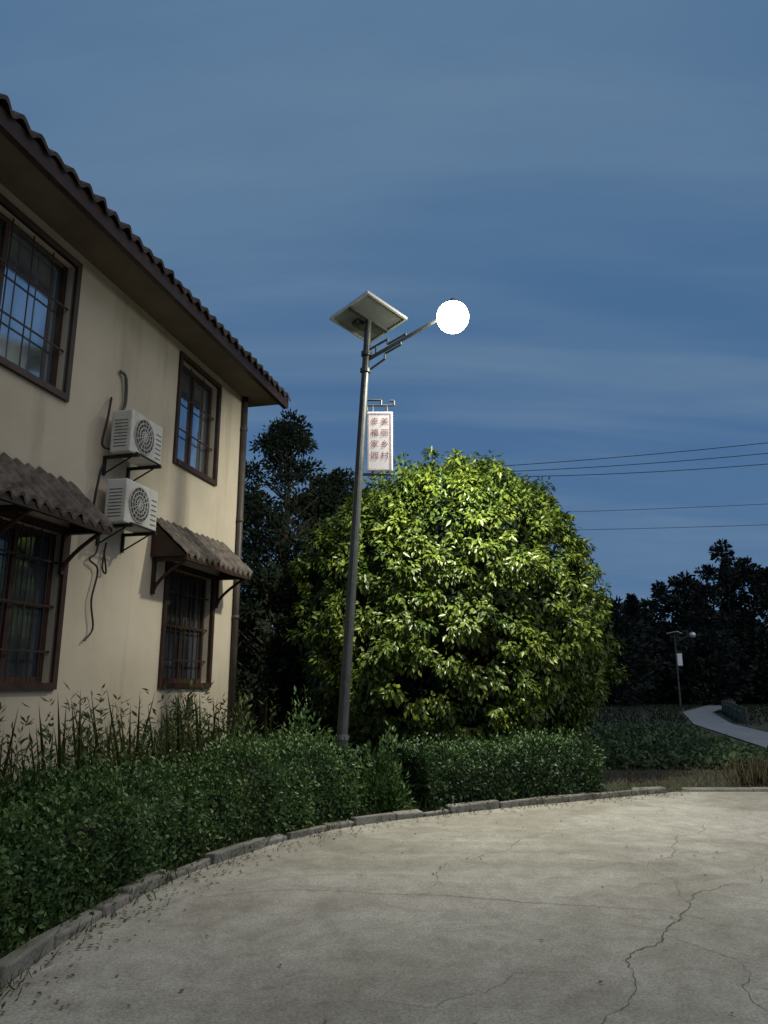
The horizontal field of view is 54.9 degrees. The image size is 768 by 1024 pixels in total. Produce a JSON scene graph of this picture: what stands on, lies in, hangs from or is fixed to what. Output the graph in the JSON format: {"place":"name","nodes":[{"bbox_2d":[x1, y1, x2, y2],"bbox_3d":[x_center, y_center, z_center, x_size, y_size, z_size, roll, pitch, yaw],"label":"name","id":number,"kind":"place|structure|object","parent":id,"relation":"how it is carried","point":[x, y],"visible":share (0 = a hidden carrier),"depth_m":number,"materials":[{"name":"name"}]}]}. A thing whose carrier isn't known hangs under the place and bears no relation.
{"place":"outdoors","nodes":[
{"label":"outdoors","id":0,"kind":"place"},
{"bbox_2d":[0,792,767,1023],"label":"concrete pavement","id":1,"kind":"structure","parent":0,"point":[343,953],"depth_m":4.84,"materials":[{"name":"grey concrete"}]},
{"bbox_2d":[0,791,736,1023],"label":"fallen leaves","id":2,"kind":"object","parent":1,"relation":"on","point":[62,1006],"visible":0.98,"depth_m":5.29,"materials":[{"name":"brown plant"}]},
{"bbox_2d":[177,821,766,1023],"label":"pavement cracks","id":3,"kind":"object","parent":1,"relation":"on","point":[590,905],"visible":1,"depth_m":4.54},
{"bbox_2d":[0,698,767,956],"bbox_3d":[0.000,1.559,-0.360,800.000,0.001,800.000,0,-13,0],"label":"ground","id":4,"kind":"structure","parent":0,"point":[762,727],"depth_m":13.68,"materials":[{"name":"soil"}]},
{"bbox_2d":[0,183,242,791],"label":"walls","id":5,"kind":"structure","parent":4,"relation":"on","point":[116,652],"depth_m":8.84,"materials":[{"name":"beige paint"}]},
{"bbox_2d":[0,512,71,689],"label":"window frame","id":6,"kind":"object","parent":5,"relation":"attached to","point":[20,684],"visible":0.76,"depth_m":7.63,"materials":[{"name":"brown wood"}]},
{"bbox_2d":[0,526,10,616],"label":"window glass","id":7,"kind":"object","parent":6,"relation":"in","point":[4,540],"visible":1,"depth_m":7.27,"materials":[{"name":"glass"}]},
{"bbox_2d":[3,531,48,676],"bbox_3d":[-3.652,0.945,7.562,0.007,1.560,0.588,-3,-13,13],"label":"window glass","id":8,"kind":"object","parent":6,"relation":"in","point":[18,612],"visible":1,"depth_m":7.57,"materials":[{"name":"glass"}]},
{"bbox_2d":[0,517,57,682],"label":"window bars","id":9,"kind":"object","parent":6,"relation":"attached to","point":[14,601],"depth_m":7.40,"materials":[{"name":"brown metal"}]},
{"bbox_2d":[0,193,82,402],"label":"window frame","id":10,"kind":"object","parent":5,"relation":"attached to","point":[50,386],"visible":0.94,"depth_m":8.09,"materials":[{"name":"brown wood"}]},
{"bbox_2d":[0,229,60,382],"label":"window glass","id":11,"kind":"object","parent":10,"relation":"in","point":[11,330],"visible":0.75,"depth_m":7.82,"materials":[{"name":"glass"}]},
{"bbox_2d":[0,218,67,378],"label":"window bars","id":12,"kind":"object","parent":10,"relation":"attached to","point":[40,289],"depth_m":7.70,"materials":[{"name":"black metal"}]},
{"bbox_2d":[0,490,111,574],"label":"awning frame","id":13,"kind":"object","parent":5,"relation":"attached to","point":[78,526],"visible":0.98,"depth_m":7.36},
{"bbox_2d":[0,452,114,532],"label":"awning tiles","id":14,"kind":"object","parent":13,"relation":"on","point":[29,482],"visible":1,"depth_m":7.24,"materials":[{"name":"brown tile"}]},
{"bbox_2d":[83,370,127,640],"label":"pipes and cables","id":15,"kind":"object","parent":5,"relation":"attached to","point":[102,466],"visible":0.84,"depth_m":8.56,"materials":[{"name":"rubber"}]},
{"bbox_2d":[95,478,157,552],"bbox_3d":[-3.035,0.059,8.789,0.458,0.760,0.704,-3,-13,13],"label":"air conditioner unit","id":16,"kind":"object","parent":5,"relation":"attached to","point":[130,505],"visible":1,"depth_m":8.58,"materials":[{"name":"metal"}]},
{"bbox_2d":[102,409,162,480],"bbox_3d":[-3.035,-0.760,8.978,0.458,0.760,0.704,-3,-13,13],"label":"air conditioner unit","id":17,"kind":"object","parent":5,"relation":"attached to","point":[136,438],"visible":0.99,"depth_m":8.75,"materials":[{"name":"metal"}]},
{"bbox_2d":[0,133,278,406],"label":"soffit","id":18,"kind":"structure","parent":5,"relation":"attached to","point":[30,185],"depth_m":8.71,"materials":[{"name":"paint"}]},
{"bbox_2d":[0,105,288,408],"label":"fascia","id":19,"kind":"structure","parent":5,"relation":"attached to","point":[30,148],"depth_m":8.18,"materials":[{"name":"brown paint"}]},
{"bbox_2d":[157,561,216,687],"bbox_3d":[-2.840,1.644,10.545,0.210,1.680,1.490,-3,-13,13],"label":"window frame","id":20,"kind":"object","parent":5,"relation":"attached to","point":[161,682],"visible":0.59,"depth_m":10.61,"materials":[{"name":"brown wood"}]},
{"bbox_2d":[163,575,181,677],"bbox_3d":[-3.001,1.575,10.244,0.008,1.540,0.675,-3,-13,13],"label":"window glass","id":21,"kind":"object","parent":20,"relation":"in","point":[168,628],"visible":0.4,"depth_m":10.37,"materials":[{"name":"glass"}]},
{"bbox_2d":[163,570,208,682],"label":"window bars","id":22,"kind":"object","parent":20,"relation":"attached to","point":[185,627],"depth_m":10.56,"materials":[{"name":"brown metal"}]},
{"bbox_2d":[180,579,201,678],"bbox_3d":[-2.845,1.722,10.884,0.009,1.540,0.675,-3,-13,13],"label":"window glass","id":23,"kind":"object","parent":20,"relation":"in","point":[191,631],"visible":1,"depth_m":10.89,"materials":[{"name":"glass"}]},
{"bbox_2d":[172,351,221,485],"bbox_3d":[-2.857,-1.363,11.165,0.210,1.680,1.340,-3,-13,13],"label":"window frame","id":24,"kind":"object","parent":5,"relation":"attached to","point":[183,356],"visible":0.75,"depth_m":11.25,"materials":[{"name":"brown wood"}]},
{"bbox_2d":[177,371,190,461],"bbox_3d":[-3.009,-1.425,10.899,0.001,1.540,0.600,-3,-13,13],"label":"window glass","id":25,"kind":"object","parent":24,"relation":"in","point":[182,440],"visible":0.2,"depth_m":11.02,"materials":[{"name":"glass"}]},
{"bbox_2d":[179,369,213,469],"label":"window bars","id":26,"kind":"object","parent":24,"relation":"attached to","point":[202,411],"depth_m":11.16,"materials":[{"name":"black metal"}]},
{"bbox_2d":[190,381,207,472],"bbox_3d":[-2.871,-1.293,11.468,0.008,1.540,0.600,-3,-13,13],"label":"window glass","id":27,"kind":"object","parent":24,"relation":"in","point":[195,444],"visible":0.6,"depth_m":11.48,"materials":[{"name":"glass"}]},
{"bbox_2d":[150,521,250,607],"bbox_3d":[-2.558,0.787,10.543,0.530,0.970,2.060,-3,-13,13],"label":"awning frame","id":28,"kind":"object","parent":5,"relation":"attached to","point":[165,545],"visible":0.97,"depth_m":9.66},
{"bbox_2d":[156,517,252,577],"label":"awning tiles","id":29,"kind":"object","parent":28,"relation":"on","point":[202,546],"visible":0.99,"depth_m":10.43,"materials":[{"name":"brown tile"}]},
{"bbox_2d":[227,396,247,730],"bbox_3d":[-2.396,1.141,12.077,0.120,6.410,0.120,-3,-13,13],"label":"drain pipe","id":30,"kind":"object","parent":5,"relation":"attached to","point":[236,601],"visible":0.76,"depth_m":12.17,"materials":[{"name":"metal"}]},
{"bbox_2d":[109,730,160,767],"bbox_3d":[-3.236,2.947,8.842,1.250,1.481,1.082,0,-13,0],"label":"garden shrub","id":31,"kind":"object","parent":4,"relation":"on","point":[143,746],"visible":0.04,"depth_m":8.91,"materials":[{"name":"green plant"}]},
{"bbox_2d":[0,680,281,830],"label":"tall weeds","id":32,"kind":"object","parent":4,"relation":"on","point":[173,745],"visible":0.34,"depth_m":7.63,"materials":[{"name":"green plant"}]},
{"bbox_2d":[156,676,207,761],"bbox_3d":[-2.701,3.063,9.851,1.388,1.728,1.304,0,-13,0],"label":"garden shrub","id":33,"kind":"object","parent":4,"relation":"on","point":[192,710],"visible":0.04,"depth_m":9.83,"materials":[{"name":"green plant"}]},
{"bbox_2d":[0,721,367,955],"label":"boxwood hedge","id":34,"kind":"object","parent":4,"relation":"on","point":[53,850],"visible":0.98,"depth_m":6.11,"materials":[{"name":"green plant"}]},
{"bbox_2d":[0,765,450,957],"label":"bed grass","id":35,"kind":"structure","parent":4,"relation":"on","point":[75,902],"depth_m":6.77,"materials":[{"name":"green plant"}]},
{"bbox_2d":[204,686,260,745],"bbox_3d":[-1.999,3.191,10.145,1.290,1.600,1.184,0,-13,0],"label":"garden shrub","id":36,"kind":"object","parent":4,"relation":"on","point":[245,722],"visible":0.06,"depth_m":10.14,"materials":[{"name":"green plant"}]},
{"bbox_2d":[237,463,277,696],"bbox_3d":[-4.112,1.982,18.623,3.500,7.816,3.572,5,-14,-21],"label":"broadleaf tree","id":37,"kind":"object","parent":4,"relation":"on","point":[244,534],"visible":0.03,"depth_m":18.66,"materials":[{"name":"green plant"}]},
{"bbox_2d":[234,561,311,746],"bbox_3d":[-2.428,3.081,14.928,2.590,4.187,2.344,0,-13,0],"label":"broadleaf tree","id":38,"kind":"object","parent":4,"relation":"on","point":[255,677],"visible":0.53,"depth_m":14.75,"materials":[{"name":"green plant"}]},
{"bbox_2d":[237,408,339,738],"bbox_3d":[-2.329,1.534,17.375,3.408,8.127,3.354,0,-13,0],"label":"broadleaf tree","id":39,"kind":"object","parent":4,"relation":"on","point":[280,441],"visible":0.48,"depth_m":17.54,"materials":[{"name":"green plant"}]},
{"bbox_2d":[266,685,352,758],"bbox_3d":[-1.232,3.304,10.711,1.710,1.606,1.438,0,-13,0],"label":"garden shrub","id":40,"kind":"object","parent":4,"relation":"on","point":[301,715],"visible":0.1,"depth_m":10.76,"materials":[{"name":"green plant"}]},
{"bbox_2d":[271,466,365,742],"bbox_3d":[-1.304,2.269,18.048,3.248,6.998,3.029,5,-14,-22],"label":"broadleaf tree","id":41,"kind":"object","parent":4,"relation":"on","point":[336,479],"visible":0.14,"depth_m":18.12,"materials":[{"name":"green plant"}]},
{"bbox_2d":[269,515,372,758],"bbox_3d":[-1.154,2.572,15.376,2.710,5.206,3.014,0,-13,0],"label":"broadleaf tree","id":42,"kind":"object","parent":4,"relation":"on","point":[283,663],"visible":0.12,"depth_m":14.95,"materials":[{"name":"green plant"}]},
{"bbox_2d":[0,786,666,989],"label":"kerb","id":43,"kind":"structure","parent":4,"relation":"on","point":[23,957],"depth_m":6.62,"materials":[{"name":"concrete"}]},
{"bbox_2d":[0,785,681,1010],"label":"kerb grass","id":44,"kind":"structure","parent":4,"relation":"on","point":[112,894],"depth_m":6.06,"materials":[{"name":"green plant"}]},
{"bbox_2d":[353,721,419,815],"bbox_3d":[0.021,3.237,9.363,0.885,1.150,0.905,0,-13,0],"label":"garden shrub","id":45,"kind":"object","parent":4,"relation":"on","point":[392,791],"visible":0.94,"depth_m":9.24,"materials":[{"name":"green plant"}]},
{"bbox_2d":[329,290,468,759],"bbox_3d":[0.182,0.371,9.759,1.927,6.886,0.995,-7,-15,26],"label":"solar street lamp","id":46,"kind":"object","parent":4,"relation":"on","point":[367,317],"visible":0.98,"depth_m":10.27,"materials":[{"name":"white"}]},
{"bbox_2d":[236,631,561,748],"bbox_3d":[0.120,4.789,20.346,11.634,3.762,7.522,0,-13,0],"label":"shrubbery","id":47,"kind":"object","parent":4,"relation":"on","point":[383,715],"depth_m":19.54,"materials":[{"name":"green plant"}]},
{"bbox_2d":[286,446,629,764],"bbox_3d":[1.289,1.808,14.155,6.471,6.146,6.235,0,-13,0],"label":"round broadleaf tree","id":48,"kind":"object","parent":4,"relation":"on","point":[464,612],"visible":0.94,"depth_m":12.25,"materials":[{"name":"green plant"}]},
{"bbox_2d":[391,723,610,812],"bbox_3d":[1.624,3.533,10.374,3.081,1.048,1.449,7,-15,-28],"label":"boxwood hedge","id":49,"kind":"object","parent":4,"relation":"on","point":[503,769],"visible":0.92,"depth_m":9.99,"materials":[{"name":"green plant"}]},
{"bbox_2d":[239,538,767,706],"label":"distant trees","id":50,"kind":"object","parent":4,"relation":"on","point":[724,651],"visible":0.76,"depth_m":56.70,"materials":[{"name":"green plant"}]},
{"bbox_2d":[568,721,767,769],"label":"crop rows","id":51,"kind":"object","parent":4,"relation":"on","point":[686,744],"visible":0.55,"depth_m":17.46,"materials":[{"name":"green plant"}]},
{"bbox_2d":[667,631,695,707],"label":"solar street lamp","id":52,"kind":"object","parent":4,"relation":"on","point":[678,656],"visible":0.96,"depth_m":49.02,"materials":[{"name":"metal"}]},
{"bbox_2d":[682,787,767,791],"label":"yard edging","id":53,"kind":"object","parent":4,"relation":"on","point":[725,789],"visible":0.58,"depth_m":11.01,"materials":[{"name":"concrete"}]},
{"bbox_2d":[683,699,767,747],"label":"country lane","id":54,"kind":"structure","parent":4,"relation":"on","point":[705,717],"depth_m":27.23,"materials":[{"name":"grey concrete"}]},
{"bbox_2d":[721,699,747,723],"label":"field wall","id":55,"kind":"structure","parent":4,"relation":"on","point":[731,707],"depth_m":33.07,"materials":[{"name":"grey stone"}]},
{"bbox_2d":[711,748,767,786],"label":"dry grass tuft","id":56,"kind":"object","parent":4,"relation":"on","point":[759,774],"visible":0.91,"depth_m":11.62,"materials":[{"name":"brown plant"}]},
{"bbox_3d":[26.000,0.815,19.312,1.200,10.300,0.280,0,-13,0],"label":"utility pole","id":57,"kind":"object","parent":4,"relation":"on","visible":0},
{"bbox_2d":[352,442,767,529],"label":"overhead wires","id":58,"kind":"object","parent":57,"relation":"attached to","point":[637,472],"visible":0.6,"depth_m":23.63,"materials":[{"name":"rubber"}]},
{"bbox_2d":[0,0,767,626],"label":"sky","id":59,"kind":"structure","parent":0,"point":[588,179],"materials":[{"name":"blue"}]},
{"bbox_2d":[549,703,767,725],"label":"field grass","id":60,"kind":"structure","parent":0,"point":[661,711],"depth_m":37.79,"materials":[{"name":"green plant"}]},
{"bbox_2d":[594,763,767,789],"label":"verge grass","id":61,"kind":"structure","parent":0,"point":[670,780],"depth_m":12.38,"materials":[{"name":"green plant"}]},
{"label":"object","id":62,"kind":"object","parent":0,"visible":0},
{"bbox_2d":[0,93,290,401],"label":"roof tiles front","id":63,"kind":"object","parent":62,"relation":"attached to","point":[37,137],"visible":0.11,"depth_m":8.23,"materials":[{"name":"brown tile"}]}
]}

